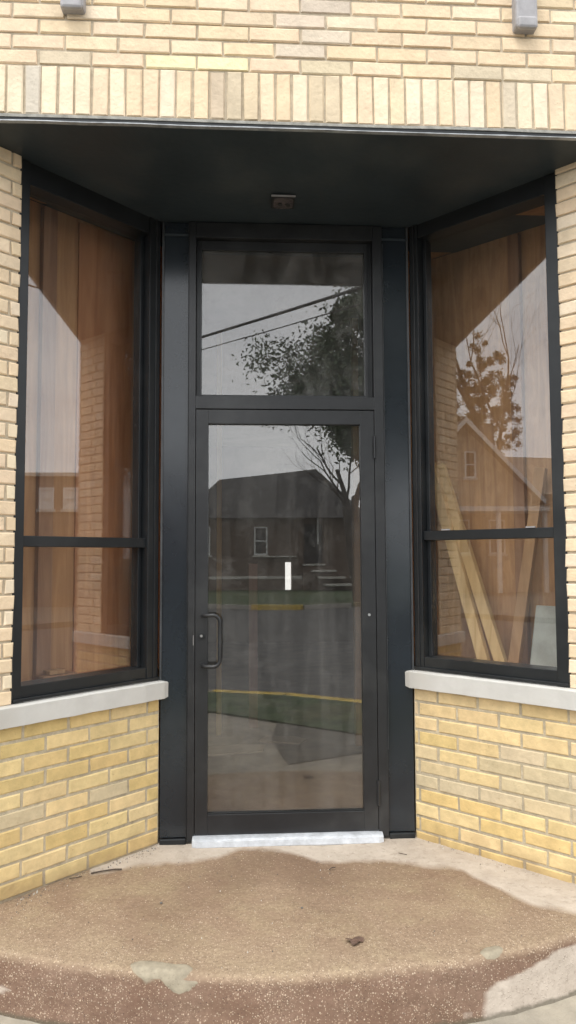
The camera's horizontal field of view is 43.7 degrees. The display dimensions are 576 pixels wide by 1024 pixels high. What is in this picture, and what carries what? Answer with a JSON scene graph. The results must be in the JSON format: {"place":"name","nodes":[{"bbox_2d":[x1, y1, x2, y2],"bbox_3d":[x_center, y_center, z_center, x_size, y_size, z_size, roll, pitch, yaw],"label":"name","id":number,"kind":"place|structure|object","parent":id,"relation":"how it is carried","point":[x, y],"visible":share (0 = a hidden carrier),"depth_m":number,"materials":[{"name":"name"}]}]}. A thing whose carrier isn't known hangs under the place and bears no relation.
{"place":"outdoors","nodes":[
{"label":"outdoors","id":0,"kind":"place"},
{"bbox_2d":[0,995,575,1023],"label":"pavement","id":1,"kind":"structure","parent":0,"point":[563,1011],"depth_m":2.50,"materials":[{"name":"concrete"}]},
{"bbox_2d":[0,0,575,903],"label":"brick building","id":2,"kind":"structure","parent":1,"relation":"on","point":[278,194],"depth_m":3.57,"materials":[{"name":"yellow brick"}]},
{"bbox_2d":[33,206,57,679],"bbox_3d":[-1.179,-0.353,3.495,0.035,2.303,0.075,-3,-5,42],"label":"stud","id":3,"kind":"object","parent":2,"relation":"on","point":[45,449],"visible":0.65,"depth_m":3.48,"materials":[{"name":"brown wood"}]},
{"bbox_2d":[34,671,76,679],"bbox_3d":[-1.099,0.780,3.404,0.080,0.028,0.180,-3,-5,42],"label":"wood offcut","id":4,"kind":"object","parent":2,"relation":"on","point":[41,676],"visible":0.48,"depth_m":3.36,"materials":[{"name":"brown wood"}]},
{"bbox_2d":[43,668,64,674],"bbox_3d":[-1.105,0.755,3.398,0.060,0.018,0.080,-3,-5,42],"label":"wood offcut","id":5,"kind":"object","parent":4,"relation":"on","point":[54,671],"visible":1,"depth_m":3.38,"materials":[{"name":"brown wood"}]},
{"bbox_2d":[10,157,160,703],"bbox_3d":[-0.952,-0.361,3.417,0.124,2.379,0.777,-3,-5,42],"label":"window","id":6,"kind":"structure","parent":2,"relation":"in","point":[38,183],"depth_m":3.58,"materials":[{"name":"black paint"}]},
{"bbox_2d":[72,222,132,673],"bbox_3d":[-0.962,-0.338,3.757,0.010,2.303,0.330,-3,-5,42],"label":"plywood strip","id":7,"kind":"object","parent":2,"relation":"on","point":[102,487],"visible":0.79,"depth_m":3.75,"materials":[{"name":"brown wood"}]},
{"bbox_2d":[208,744,264,755],"bbox_3d":[-0.396,1.690,5.115,0.500,0.011,0.220,1,-4,-15],"label":"cardboard scrap","id":8,"kind":"object","parent":2,"relation":"on","point":[233,749],"visible":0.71,"depth_m":5.09,"materials":[{"name":"grey cardboard"}]},
{"bbox_2d":[249,563,257,727],"bbox_3d":[-0.282,1.079,5.832,0.072,1.320,0.040,0,-4,-3],"label":"wood post","id":9,"kind":"object","parent":2,"relation":"on","point":[253,645],"visible":1,"depth_m":5.81,"materials":[{"name":"grey wood"}]},
{"bbox_2d":[259,735,306,743],"bbox_3d":[-0.031,1.706,5.386,0.340,0.011,0.180,-1,-4,14],"label":"cardboard scrap","id":10,"kind":"object","parent":2,"relation":"on","point":[283,739],"visible":1,"depth_m":5.36,"materials":[{"name":"grey cardboard"}]},
{"bbox_2d":[194,409,379,835],"bbox_3d":[-0.004,0.536,3.640,0.927,2.130,0.100,0,-4,-3],"label":"door","id":11,"kind":"structure","parent":2,"relation":"in","point":[365,818],"depth_m":3.64,"materials":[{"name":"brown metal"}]},
{"bbox_2d":[285,562,290,589],"bbox_3d":[-0.002,1.047,11.760,0.120,0.470,0.005,0,-4,-3],"label":"back window","id":12,"kind":"structure","parent":2,"relation":"in","point":[287,564],"depth_m":11.76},
{"bbox_2d":[434,462,490,659],"bbox_3d":[0.911,0.254,3.887,0.055,1.104,0.452,2,-4,-30],"label":"lumber board","id":13,"kind":"object","parent":2,"relation":"on","point":[470,609],"visible":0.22,"depth_m":3.83,"materials":[{"name":"beige wood"}]},
{"bbox_2d":[437,463,507,661],"bbox_3d":[0.975,0.257,3.866,0.055,1.096,0.497,2,-4,-30],"label":"lumber board","id":14,"kind":"object","parent":2,"relation":"on","point":[483,606],"visible":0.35,"depth_m":3.81,"materials":[{"name":"beige wood"}]},
{"bbox_2d":[409,173,570,686],"bbox_3d":[0.974,-0.380,3.527,0.792,2.344,0.124,-3,-5,42],"label":"window","id":15,"kind":"structure","parent":2,"relation":"in","point":[540,192],"depth_m":3.60,"materials":[{"name":"black paint"}]},
{"bbox_2d":[507,233,530,663],"bbox_3d":[1.224,-0.354,3.808,0.060,2.283,0.040,-3,-5,42],"label":"stud","id":16,"kind":"object","parent":2,"relation":"on","point":[517,385],"visible":0.71,"depth_m":3.81,"materials":[{"name":"brown wood"}]},
{"bbox_2d":[508,467,547,662],"bbox_3d":[1.214,0.277,3.639,0.232,1.013,0.068,0,-4,-3],"label":"lumber board","id":17,"kind":"object","parent":2,"relation":"on","point":[526,573],"visible":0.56,"depth_m":3.62,"materials":[{"name":"brown wood"}]},
{"bbox_2d":[530,605,556,666],"bbox_3d":[1.291,0.616,3.502,0.076,0.308,0.233,3,-5,-41],"label":"grey sheet","id":18,"kind":"object","parent":2,"relation":"on","point":[543,650],"visible":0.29,"depth_m":3.53,"materials":[{"name":"grey"}]},
{"bbox_2d":[0,829,575,1023],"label":"stoop","id":19,"kind":"object","parent":1,"relation":"on","point":[59,964],"visible":0.77,"depth_m":2.66,"materials":[{"name":"brown concrete"}]},
{"bbox_2d":[91,868,121,873],"bbox_3d":[-0.817,1.614,3.234,0.135,0.010,0.014,1,-4,-18],"label":"twig","id":20,"kind":"object","parent":19,"relation":"on","point":[106,870],"visible":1,"depth_m":3.23,"materials":[{"name":"grey wood"}]},
{"bbox_2d":[11,840,539,959],"bbox_3d":[0.001,1.603,3.030,2.244,0.008,1.086,0,-4,-3],"label":"grit","id":21,"kind":"object","parent":19,"relation":"on","point":[220,891],"visible":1,"depth_m":3.14,"materials":[{"name":"gravel"}]},
{"bbox_2d":[345,936,363,944],"bbox_3d":[0.246,1.567,2.625,0.071,0.013,0.046,0,-4,-3],"label":"dead leaf","id":22,"kind":"object","parent":19,"relation":"on","point":[355,940],"visible":1,"depth_m":2.63,"materials":[{"name":"brown plant"}]}
]}

